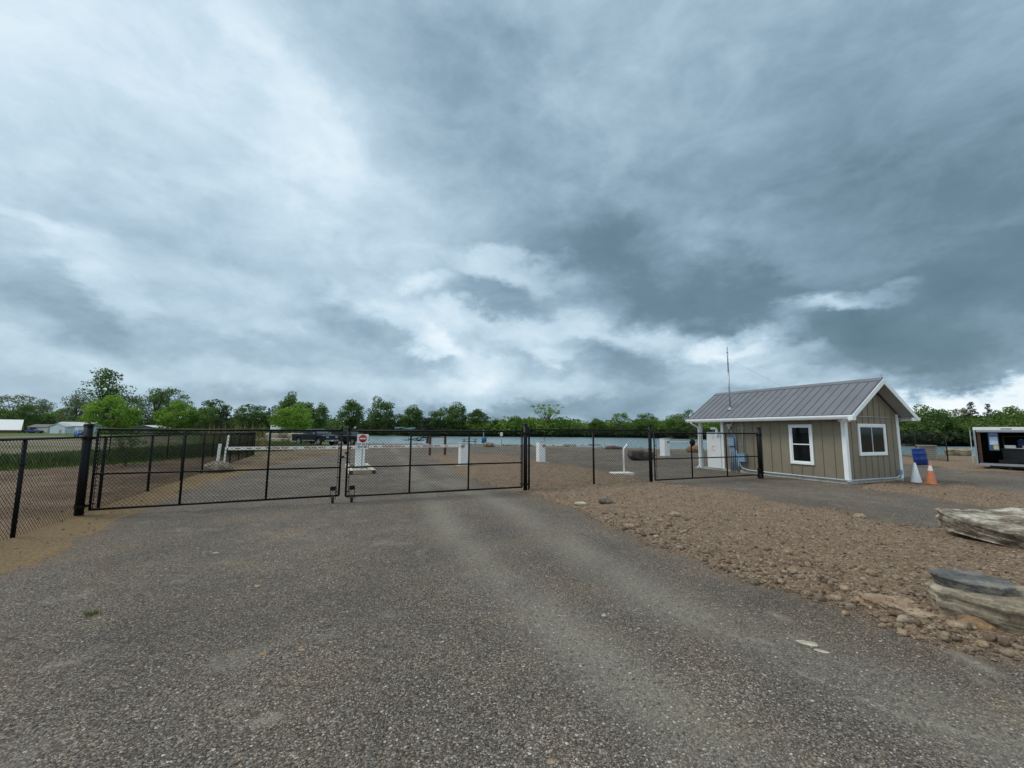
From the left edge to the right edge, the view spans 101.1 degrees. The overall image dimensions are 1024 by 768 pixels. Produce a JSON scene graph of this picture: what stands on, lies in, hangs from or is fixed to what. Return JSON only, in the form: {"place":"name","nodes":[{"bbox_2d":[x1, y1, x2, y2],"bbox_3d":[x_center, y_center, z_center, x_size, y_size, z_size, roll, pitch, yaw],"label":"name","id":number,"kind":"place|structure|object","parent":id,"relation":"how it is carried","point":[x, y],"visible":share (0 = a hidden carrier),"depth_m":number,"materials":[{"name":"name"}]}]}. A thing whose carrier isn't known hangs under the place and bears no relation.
{"place":"outdoors","nodes":[
{"label":"outdoors","id":0,"kind":"place"},
{"bbox_2d":[0,419,23,432],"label":"house","id":1,"kind":"structure","parent":0,"point":[11,426],"depth_m":143.63,"materials":[{"name":"metal"}]},
{"bbox_2d":[0,450,262,471],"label":"short grass","id":2,"kind":"structure","parent":0,"point":[32,466],"depth_m":19.54,"materials":[{"name":"green plant"}]},
{"bbox_2d":[193,424,267,445],"bbox_3d":[-25.448,4.589,38.469,5.609,2.749,3.364,3,-7,-25],"label":"bush","id":3,"kind":"object","parent":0,"point":[264,437],"visible":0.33,"depth_m":38.80,"materials":[{"name":"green plant"}]},
{"bbox_2d":[0,446,1023,767],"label":"gravel road","id":4,"kind":"structure","parent":0,"point":[220,526],"depth_m":3.61,"materials":[{"name":"gravel"}]},
{"bbox_2d":[345,463,375,474],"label":"concrete base","id":5,"kind":"structure","parent":4,"relation":"on","point":[359,471],"depth_m":17.45,"materials":[{"name":"concrete"}]},
{"bbox_2d":[228,444,364,468],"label":"gate","id":6,"kind":"structure","parent":5,"relation":"on","point":[357,459],"depth_m":18.84,"materials":[{"name":"metal"}]},
{"bbox_2d":[357,434,368,469],"bbox_3d":[-6.477,2.989,18.236,0.502,1.620,0.043,2,-7,-17],"label":"do not enter sign","id":7,"kind":"object","parent":5,"relation":"on","point":[361,442],"visible":0.84,"depth_m":18.26,"materials":[{"name":"metal"}]},
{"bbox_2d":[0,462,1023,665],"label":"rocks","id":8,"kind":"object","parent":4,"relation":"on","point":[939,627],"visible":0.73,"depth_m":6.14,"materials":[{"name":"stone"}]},
{"bbox_2d":[536,441,617,462],"bbox_3d":[3.921,4.114,25.434,5.640,1.340,0.680,3,-7,-23],"label":"barrier cabinet","id":9,"kind":"object","parent":4,"relation":"on","point":[542,457],"visible":0.73,"depth_m":24.43,"materials":[{"name":"metal"}]},
{"bbox_2d":[627,450,653,460],"bbox_3d":[8.207,4.566,26.861,1.700,0.741,0.994,8,-7,-9],"label":"boulder","id":10,"kind":"object","parent":4,"relation":"on","point":[637,456],"visible":0.64,"depth_m":26.44,"materials":[{"name":"stone"}]},
{"bbox_2d":[658,438,706,455],"bbox_3d":[13.923,4.946,32.808,5.960,1.440,0.680,3,-7,-23],"label":"barrier cabinet","id":11,"kind":"object","parent":4,"relation":"on","point":[666,446],"visible":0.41,"depth_m":31.60,"materials":[{"name":"metal"}]},
{"bbox_2d":[757,427,764,477],"bbox_3d":[9.904,2.800,16.789,0.232,2.170,0.162,7,-9,-47],"label":"gate post","id":12,"kind":"object","parent":4,"relation":"on","point":[760,449],"visible":0.89,"depth_m":16.73,"materials":[{"name":"metal"}]},
{"bbox_2d":[653,432,761,480],"bbox_3d":[7.391,2.694,15.587,5.298,1.784,0.223,3,-7,-23],"label":"single gate leaf","id":13,"kind":"object","parent":12,"relation":"attached to","point":[692,443],"visible":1,"depth_m":15.50,"materials":[{"name":"black metal"}]},
{"bbox_2d":[685,347,920,483],"bbox_3d":[12.207,1.082,18.766,4.288,5.950,7.532,3,-7,-22],"label":"gatehouse","id":14,"kind":"object","parent":4,"relation":"on","point":[845,432],"visible":0.98,"depth_m":16.26,"materials":[{"name":"wood"}]},
{"bbox_2d":[706,432,721,467],"bbox_3d":[9.674,3.149,20.164,0.046,1.680,0.740,4,-7,-26],"label":"door","id":15,"kind":"structure","parent":14,"relation":"in","point":[719,455],"depth_m":20.12,"materials":[{"name":"white paint"}]},
{"bbox_2d":[788,424,814,464],"bbox_3d":[11.283,2.353,16.448,0.047,1.540,0.900,3,-7,-22],"label":"window","id":16,"kind":"structure","parent":14,"relation":"in","point":[800,435],"depth_m":16.44,"materials":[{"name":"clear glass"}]},
{"bbox_2d":[857,424,887,455],"bbox_3d":[13.367,2.061,15.614,1.700,1.160,0.047,3,-7,-22],"label":"window","id":17,"kind":"structure","parent":14,"relation":"in","point":[872,439],"depth_m":15.61,"materials":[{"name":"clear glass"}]},
{"bbox_2d":[795,640,818,646],"bbox_3d":[2.537,2.228,3.623,0.166,0.014,0.094,-3,-7,30],"label":"bedded stone","id":18,"kind":"object","parent":4,"relation":"on","point":[810,643],"visible":1,"depth_m":3.61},
{"bbox_2d":[602,512,1023,658],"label":"stones","id":19,"kind":"object","parent":4,"relation":"on","point":[901,619],"visible":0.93,"depth_m":4.65,"materials":[{"name":"stone"}]},
{"bbox_2d":[911,448,928,464],"bbox_3d":[22.303,3.979,23.036,0.608,0.900,0.608,-3,-9,0],"label":"plastic drum","id":20,"kind":"object","parent":4,"relation":"on","point":[919,456],"visible":0.96,"depth_m":22.83,"materials":[{"name":"plastic"}]},
{"bbox_2d":[969,427,1023,469],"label":"enclosed trailer","id":21,"kind":"object","parent":4,"relation":"on","point":[985,455],"visible":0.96,"depth_m":21.37,"materials":[{"name":"white paint"}]},
{"bbox_2d":[987,432,999,450],"bbox_3d":[23.927,2.828,20.937,0.021,0.940,0.340,6,-8,-40],"label":"hanging banner","id":22,"kind":"object","parent":21,"relation":"hanging from","point":[993,440],"visible":1,"depth_m":20.92,"materials":[{"name":"paper"}]},
{"bbox_2d":[0,432,1023,658],"bbox_3d":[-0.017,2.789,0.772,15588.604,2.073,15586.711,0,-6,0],"label":"ground","id":23,"kind":"structure","parent":0,"point":[30,549],"depth_m":8.25,"materials":[{"name":"gravel"}]},
{"bbox_2d":[0,408,31,419],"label":"leafy tree","id":24,"kind":"object","parent":23,"relation":"on","point":[6,411],"visible":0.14,"depth_m":162.04,"materials":[{"name":"green plant"}]},
{"bbox_2d":[0,394,47,415],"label":"leafy tree","id":25,"kind":"object","parent":23,"relation":"on","point":[15,401],"visible":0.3,"depth_m":189.02,"materials":[{"name":"green plant"}]},
{"bbox_2d":[8,403,44,432],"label":"leafy tree","id":26,"kind":"object","parent":23,"relation":"on","point":[25,416],"visible":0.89,"depth_m":158.62,"materials":[{"name":"green plant"}]},
{"bbox_2d":[27,424,52,432],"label":"shed","id":27,"kind":"structure","parent":23,"relation":"on","point":[45,428],"depth_m":147.32,"materials":[{"name":"beige"}]},
{"bbox_2d":[0,436,86,539],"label":"chain link fence","id":28,"kind":"object","parent":23,"relation":"on","point":[18,488],"visible":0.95,"depth_m":7.15,"materials":[{"name":"black metal"}]},
{"bbox_2d":[30,399,57,413],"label":"sparse tree","id":29,"kind":"object","parent":23,"relation":"on","point":[42,402],"visible":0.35,"depth_m":199.47,"materials":[{"name":"green plant"}]},
{"bbox_2d":[41,408,86,423],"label":"leafy tree","id":30,"kind":"object","parent":23,"relation":"on","point":[54,414],"visible":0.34,"depth_m":180.62,"materials":[{"name":"green plant"}]},
{"bbox_2d":[55,393,96,422],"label":"sparse tree","id":31,"kind":"object","parent":23,"relation":"on","point":[75,406],"visible":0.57,"depth_m":176.30,"materials":[{"name":"green plant"}]},
{"bbox_2d":[48,422,106,432],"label":"house","id":32,"kind":"structure","parent":23,"relation":"on","point":[70,427],"depth_m":148.28,"materials":[{"name":"white"}]},
{"bbox_2d":[73,423,96,515],"bbox_3d":[-8.788,1.839,8.673,0.247,2.060,0.175,0,-6,2],"label":"gate post","id":33,"kind":"object","parent":23,"relation":"on","point":[88,429],"visible":0.88,"depth_m":8.64,"materials":[{"name":"metal"}]},
{"bbox_2d":[88,426,343,510],"bbox_3d":[-6.436,1.888,9.617,4.854,1.900,0.223,3,-7,-23],"label":"double gate leaf","id":34,"kind":"object","parent":33,"relation":"attached to","point":[182,472],"visible":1,"depth_m":9.49,"materials":[{"name":"black metal"}]},
{"bbox_2d":[61,367,146,421],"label":"sparse tree","id":35,"kind":"object","parent":23,"relation":"on","point":[104,378],"visible":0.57,"depth_m":168.43,"materials":[{"name":"green plant"}]},
{"bbox_2d":[76,394,143,432],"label":"leafy tree","id":36,"kind":"object","parent":23,"relation":"on","point":[113,402],"visible":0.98,"depth_m":129.91,"materials":[{"name":"green plant"}]},
{"bbox_2d":[0,443,242,468],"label":"tall grass","id":37,"kind":"structure","parent":23,"relation":"on","point":[34,458],"depth_m":20.80,"materials":[{"name":"green plant"}]},
{"bbox_2d":[104,396,147,422],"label":"leafy tree","id":38,"kind":"object","parent":23,"relation":"on","point":[135,399],"visible":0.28,"depth_m":174.77,"materials":[{"name":"green plant"}]},
{"bbox_2d":[107,434,145,465],"bbox_3d":[-18.302,3.152,20.067,1.455,1.660,1.182,3,-7,-22],"label":"sapling","id":39,"kind":"object","parent":23,"relation":"on","point":[126,449],"visible":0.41,"depth_m":20.00,"materials":[{"name":"green plant"}]},
{"bbox_2d":[120,416,163,427],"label":"leafy tree","id":40,"kind":"object","parent":23,"relation":"on","point":[139,423],"visible":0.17,"depth_m":163.25,"materials":[{"name":"green plant"}]},
{"bbox_2d":[133,425,169,432],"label":"house","id":41,"kind":"structure","parent":23,"relation":"on","point":[146,427],"depth_m":139.17,"materials":[{"name":"grey"}]},
{"bbox_2d":[129,387,174,426],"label":"sparse tree","id":42,"kind":"object","parent":23,"relation":"on","point":[156,400],"visible":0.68,"depth_m":163.53,"materials":[{"name":"green plant"}]},
{"bbox_2d":[84,432,255,512],"bbox_3d":[-13.322,3.094,18.928,0.071,1.782,22.380,3,-7,-23],"label":"chain link fence","id":43,"kind":"object","parent":23,"relation":"on","point":[150,466],"visible":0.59,"depth_m":12.50,"materials":[{"name":"black metal"}]},
{"bbox_2d":[152,387,192,426],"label":"leafy tree","id":44,"kind":"object","parent":23,"relation":"on","point":[171,391],"visible":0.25,"depth_m":170.10,"materials":[{"name":"green plant"}]},
{"bbox_2d":[150,400,199,432],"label":"leafy tree","id":45,"kind":"object","parent":23,"relation":"on","point":[162,417],"visible":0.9,"depth_m":135.55,"materials":[{"name":"green plant"}]},
{"bbox_2d":[108,433,253,458],"bbox_3d":[-19.742,3.856,25.800,0.071,1.712,7.474,-3,-7,31],"label":"chain link fence","id":46,"kind":"object","parent":23,"relation":"on","point":[170,443],"visible":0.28,"depth_m":24.89,"materials":[{"name":"black metal"}]},
{"bbox_2d":[187,407,221,428],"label":"leafy tree","id":47,"kind":"object","parent":23,"relation":"on","point":[202,415],"visible":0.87,"depth_m":137.90,"materials":[{"name":"green plant"}]},
{"bbox_2d":[196,399,233,427],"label":"leafy tree","id":48,"kind":"object","parent":23,"relation":"on","point":[212,404],"visible":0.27,"depth_m":164.65,"materials":[{"name":"green plant"}]},
{"bbox_2d":[200,461,232,472],"bbox_3d":[-12.385,3.521,17.639,1.202,0.608,1.026,3,-7,-20],"label":"boulder","id":49,"kind":"object","parent":23,"relation":"on","point":[219,464],"visible":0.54,"depth_m":17.39,"materials":[{"name":"grey stone"}]},
{"bbox_2d":[208,408,236,432],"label":"conifer tree","id":50,"kind":"object","parent":23,"relation":"on","point":[218,423],"visible":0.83,"depth_m":134.25,"materials":[{"name":"green plant"}]},
{"bbox_2d":[94,426,362,437],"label":"hedge","id":51,"kind":"object","parent":23,"relation":"on","point":[279,432],"visible":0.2,"depth_m":128.62,"materials":[{"name":"green plant"}]},
{"bbox_2d":[1,412,490,431],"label":"woodland","id":52,"kind":"object","parent":23,"relation":"on","point":[337,423],"visible":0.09,"depth_m":193.21,"materials":[{"name":"green plant"}]},
{"bbox_2d":[232,404,272,428],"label":"leafy tree","id":53,"kind":"object","parent":23,"relation":"on","point":[249,417],"visible":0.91,"depth_m":147.75,"materials":[{"name":"green plant"}]},
{"bbox_2d":[224,440,323,451],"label":"weeds","id":54,"kind":"object","parent":23,"relation":"on","point":[277,443],"visible":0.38,"depth_m":43.45,"materials":[{"name":"green plant"}]},
{"bbox_2d":[270,400,281,425],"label":"leafy tree","id":55,"kind":"object","parent":23,"relation":"on","point":[273,409],"visible":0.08,"depth_m":162.46,"materials":[{"name":"green plant"}]},
{"bbox_2d":[267,402,313,429],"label":"leafy tree","id":56,"kind":"object","parent":23,"relation":"on","point":[298,420],"visible":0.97,"depth_m":115.88,"materials":[{"name":"green plant"}]},
{"bbox_2d":[277,391,304,423],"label":"leafy tree","id":57,"kind":"object","parent":23,"relation":"on","point":[286,403],"visible":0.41,"depth_m":158.45,"materials":[{"name":"green plant"}]},
{"bbox_2d":[291,402,320,428],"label":"leafy tree","id":58,"kind":"object","parent":23,"relation":"on","point":[314,416],"visible":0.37,"depth_m":159.23,"materials":[{"name":"green plant"}]},
{"bbox_2d":[292,429,338,444],"bbox_3d":[-23.317,6.285,50.002,5.962,1.900,2.400,-3,-7,28],"label":"pickup truck","id":59,"kind":"object","parent":23,"relation":"on","point":[331,441],"visible":0.81,"depth_m":49.09,"materials":[{"name":"black paint"}]},
{"bbox_2d":[313,402,331,428],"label":"leafy tree","id":60,"kind":"object","parent":23,"relation":"on","point":[320,424],"visible":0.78,"depth_m":163.44,"materials":[{"name":"green plant"}]},
{"bbox_2d":[331,430,358,444],"bbox_3d":[-20.171,6.611,52.300,4.702,1.800,2.300,-2,-7,22],"label":"parked car","id":61,"kind":"object","parent":23,"relation":"on","point":[352,435],"visible":0.36,"depth_m":51.46,"materials":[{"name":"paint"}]},
{"bbox_2d":[337,399,364,427],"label":"leafy tree","id":62,"kind":"object","parent":23,"relation":"on","point":[355,418],"visible":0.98,"depth_m":197.75,"materials":[{"name":"green plant"}]},
{"bbox_2d":[364,395,394,429],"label":"leafy tree","id":63,"kind":"object","parent":23,"relation":"on","point":[385,418],"visible":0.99,"depth_m":197.38,"materials":[{"name":"green plant"}]},
{"bbox_2d":[384,414,406,427],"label":"leafy tree","id":64,"kind":"object","parent":23,"relation":"on","point":[395,423],"visible":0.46,"depth_m":203.74,"materials":[{"name":"green plant"}]},
{"bbox_2d":[401,404,427,426],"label":"leafy tree","id":65,"kind":"object","parent":23,"relation":"on","point":[417,416],"visible":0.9,"depth_m":202.54,"materials":[{"name":"green plant"}]},
{"bbox_2d":[369,443,467,465],"bbox_3d":[-4.498,3.581,20.920,5.030,1.300,0.680,3,-7,-23],"label":"barrier cabinet","id":66,"kind":"object","parent":23,"relation":"on","point":[462,458],"visible":0.77,"depth_m":21.35,"materials":[{"name":"metal"}]},
{"bbox_2d":[405,417,441,442],"bbox_3d":[-13.171,7.003,63.815,6.087,3.890,5.257,0,-6,0],"label":"conifer tree","id":67,"kind":"object","parent":23,"relation":"on","point":[428,425],"visible":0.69,"depth_m":63.32,"materials":[{"name":"green plant"}]},
{"bbox_2d":[428,436,446,454],"bbox_3d":[-5.458,4.585,30.888,1.280,1.460,0.160,3,-7,-22],"label":"notice board","id":68,"kind":"object","parent":23,"relation":"on","point":[440,441],"visible":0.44,"depth_m":30.91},
{"bbox_2d":[428,407,449,428],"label":"leafy tree","id":69,"kind":"object","parent":23,"relation":"on","point":[435,419],"visible":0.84,"depth_m":201.94,"materials":[{"name":"green plant"}]},
{"bbox_2d":[442,402,470,429],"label":"leafy tree","id":70,"kind":"object","parent":23,"relation":"on","point":[457,417],"visible":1,"depth_m":199.88,"materials":[{"name":"green plant"}]},
{"bbox_2d":[466,409,490,428],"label":"leafy tree","id":71,"kind":"object","parent":23,"relation":"on","point":[476,415],"visible":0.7,"depth_m":197.87,"materials":[{"name":"green plant"}]},
{"bbox_2d":[373,443,642,448],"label":"shore grass","id":72,"kind":"structure","parent":23,"relation":"on","point":[507,445],"depth_m":51.70,"materials":[{"name":"green plant"}]},
{"bbox_2d":[523,423,528,490],"bbox_3d":[0.425,2.277,12.692,0.213,2.190,0.144,7,-9,-45],"label":"gate post","id":73,"kind":"object","parent":23,"relation":"on","point":[525,433],"visible":0.96,"depth_m":12.63,"materials":[{"name":"metal"}]},
{"bbox_2d":[344,426,522,501],"bbox_3d":[-1.930,2.132,11.564,4.992,1.900,0.223,3,-7,-23],"label":"double gate leaf","id":74,"kind":"object","parent":73,"relation":"attached to","point":[352,487],"visible":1,"depth_m":11.48,"materials":[{"name":"black metal"}]},
{"bbox_2d":[530,404,563,420],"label":"young tree","id":75,"kind":"object","parent":23,"relation":"on","point":[549,414],"visible":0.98,"depth_m":191.28,"materials":[{"name":"green plant"}]},
{"bbox_2d":[528,424,652,489],"bbox_3d":[2.663,2.381,13.647,4.767,2.220,0.132,3,-7,-23],"label":"chain link fence","id":76,"kind":"object","parent":23,"relation":"on","point":[650,462],"visible":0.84,"depth_m":13.64,"materials":[{"name":"black metal"}]},
{"bbox_2d":[464,415,719,436],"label":"woodland","id":77,"kind":"object","parent":23,"relation":"on","point":[542,423],"visible":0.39,"depth_m":188.84,"materials":[{"name":"green plant"}]},
{"bbox_2d":[588,418,605,428],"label":"leafy tree","id":78,"kind":"object","parent":23,"relation":"on","point":[594,423],"visible":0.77,"depth_m":188.55,"materials":[{"name":"green plant"}]},
{"bbox_2d":[607,412,631,428],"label":"leafy tree","id":79,"kind":"object","parent":23,"relation":"on","point":[622,424],"visible":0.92,"depth_m":185.76,"materials":[{"name":"green plant"}]},
{"bbox_2d":[610,441,634,474],"bbox_3d":[4.655,3.165,17.773,0.950,1.500,0.600,2,-6,-12],"label":"card reader stand","id":80,"kind":"object","parent":23,"relation":"on","point":[630,443],"visible":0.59,"depth_m":17.75,"materials":[{"name":"white paint"}]},
{"bbox_2d":[632,413,658,429],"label":"leafy tree","id":81,"kind":"object","parent":23,"relation":"on","point":[642,420],"visible":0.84,"depth_m":180.86,"materials":[{"name":"green plant"}]},
{"bbox_2d":[343,427,973,445],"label":"shoreline shrubs","id":82,"kind":"object","parent":23,"relation":"on","point":[953,438],"visible":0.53,"depth_m":172.25,"materials":[{"name":"green plant"}]},
{"bbox_2d":[662,413,692,429],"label":"leafy tree","id":83,"kind":"object","parent":23,"relation":"on","point":[671,422],"visible":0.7,"depth_m":169.70,"materials":[{"name":"green plant"}]},
{"bbox_2d":[682,408,697,428],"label":"leafy tree","id":84,"kind":"object","parent":23,"relation":"on","point":[688,425],"visible":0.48,"depth_m":163.90,"materials":[{"name":"green plant"}]},
{"bbox_2d":[829,594,842,601],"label":"rubble stone","id":85,"kind":"object","parent":23,"relation":"on","point":[835,597],"visible":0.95,"depth_m":4.49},
{"bbox_2d":[853,593,941,618],"bbox_3d":[3.910,2.264,4.209,0.771,0.209,0.423,-7,-10,49],"label":"flat rock","id":86,"kind":"object","parent":23,"relation":"on","point":[886,603],"visible":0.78,"depth_m":4.21,"materials":[{"name":"beige stone"}]},
{"bbox_2d":[911,463,922,482],"bbox_3d":[14.132,3.108,14.756,0.322,0.700,0.322,1,-6,-8],"label":"traffic cone","id":87,"kind":"object","parent":23,"relation":"on","point":[915,477],"visible":0.94,"depth_m":14.69,"materials":[{"name":"white paint"}]},
{"bbox_2d":[900,434,948,460],"bbox_3d":[29.309,4.633,30.902,0.071,1.882,9.644,-2,-7,23],"label":"chain link fence","id":88,"kind":"object","parent":23,"relation":"on","point":[938,449],"visible":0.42,"depth_m":29.05,"materials":[{"name":"black metal"}]},
{"bbox_2d":[915,445,937,460],"bbox_3d":[27.255,4.540,27.684,0.870,1.030,0.780,-3,-7,30],"label":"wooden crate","id":89,"kind":"object","parent":23,"relation":"on","point":[931,451],"visible":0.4,"depth_m":27.34,"materials":[{"name":"wood"}]},
{"bbox_2d":[924,464,939,484],"bbox_3d":[14.204,3.047,14.298,0.312,0.680,0.312,1,-4,-9],"label":"traffic cone","id":90,"kind":"object","parent":23,"relation":"on","point":[930,478],"visible":1,"depth_m":14.23,"materials":[{"name":"orange plastic"}]},
{"bbox_2d":[906,403,960,431],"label":"leafy tree","id":91,"kind":"object","parent":23,"relation":"on","point":[937,414],"visible":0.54,"depth_m":89.59,"materials":[{"name":"green plant"}]},
{"bbox_2d":[945,620,966,629],"bbox_3d":[4.007,2.180,3.800,0.100,0.083,0.142,5,-8,-36],"label":"rubble stone","id":92,"kind":"object","parent":23,"relation":"on","point":[957,624],"visible":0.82,"depth_m":3.78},
{"bbox_2d":[944,448,972,455],"bbox_3d":[36.578,5.618,34.517,1.315,0.737,1.649,6,-8,-40],"label":"boulder","id":93,"kind":"object","parent":23,"relation":"on","point":[960,451],"visible":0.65,"depth_m":34.14,"materials":[{"name":"grey stone"}]},
{"bbox_2d":[949,408,971,416],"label":"leafy tree","id":94,"kind":"object","parent":23,"relation":"on","point":[963,411],"visible":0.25,"depth_m":111.63,"materials":[{"name":"green plant"}]},
{"bbox_2d":[899,411,1023,444],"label":"woodland","id":95,"kind":"object","parent":23,"relation":"on","point":[966,423],"visible":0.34,"depth_m":90.91,"materials":[{"name":"green plant"}]},
{"bbox_2d":[963,402,978,416],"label":"conifer tree","id":96,"kind":"object","parent":23,"relation":"on","point":[969,404],"visible":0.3,"depth_m":107.95,"materials":[{"name":"green plant"}]},
{"bbox_2d":[924,580,1023,635],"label":"stone slab","id":97,"kind":"structure","parent":23,"relation":"on","point":[1005,613],"depth_m":3.87,"materials":[{"name":"grey stone"}]},
{"bbox_2d":[928,568,1016,595],"bbox_3d":[4.446,1.932,4.092,0.631,0.127,0.324,2,6,20],"label":"stone slab","id":98,"kind":"object","parent":97,"relation":"on","point":[968,581],"depth_m":4.04,"materials":[{"name":"grey stone"}]},
{"bbox_2d":[957,615,997,630],"bbox_3d":[4.226,2.215,3.833,0.270,0.174,0.183,-3,3,30],"label":"rust rock","id":99,"kind":"object","parent":23,"relation":"on","point":[979,623],"visible":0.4,"depth_m":3.79,"materials":[{"name":"stone"}]},
{"bbox_2d":[933,507,1023,548],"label":"stone slab","id":100,"kind":"structure","parent":23,"relation":"on","point":[1004,526],"depth_m":6.74,"materials":[{"name":"stone"}]},
{"bbox_2d":[974,639,989,647],"bbox_3d":[3.945,2.189,3.538,0.096,0.065,0.071,-2,-7,17],"label":"rubble stone","id":101,"kind":"object","parent":23,"relation":"on","point":[982,643],"visible":0.98,"depth_m":3.52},
{"bbox_2d":[989,409,1015,419],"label":"leafy tree","id":102,"kind":"object","parent":23,"relation":"on","point":[1000,415],"visible":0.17,"depth_m":99.65,"materials":[{"name":"green plant"}]},
{"bbox_2d":[990,405,1023,416],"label":"leafy tree","id":103,"kind":"object","parent":23,"relation":"on","point":[1011,410],"visible":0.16,"depth_m":103.58,"materials":[{"name":"green plant"}]},
{"bbox_2d":[0,0,1023,425],"label":"sky","id":104,"kind":"structure","parent":0,"point":[500,208],"materials":[{"name":"grey"}]},
{"bbox_2d":[338,436,975,455],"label":"lake water","id":105,"kind":"structure","parent":0,"point":[394,440],"depth_m":105.88,"materials":[{"name":"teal liquid"}]},
{"bbox_2d":[1001,448,1023,463],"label":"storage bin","id":106,"kind":"object","parent":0,"point":[1012,454],"visible":0.84,"depth_m":20.61,"materials":[{"name":"plastic"}]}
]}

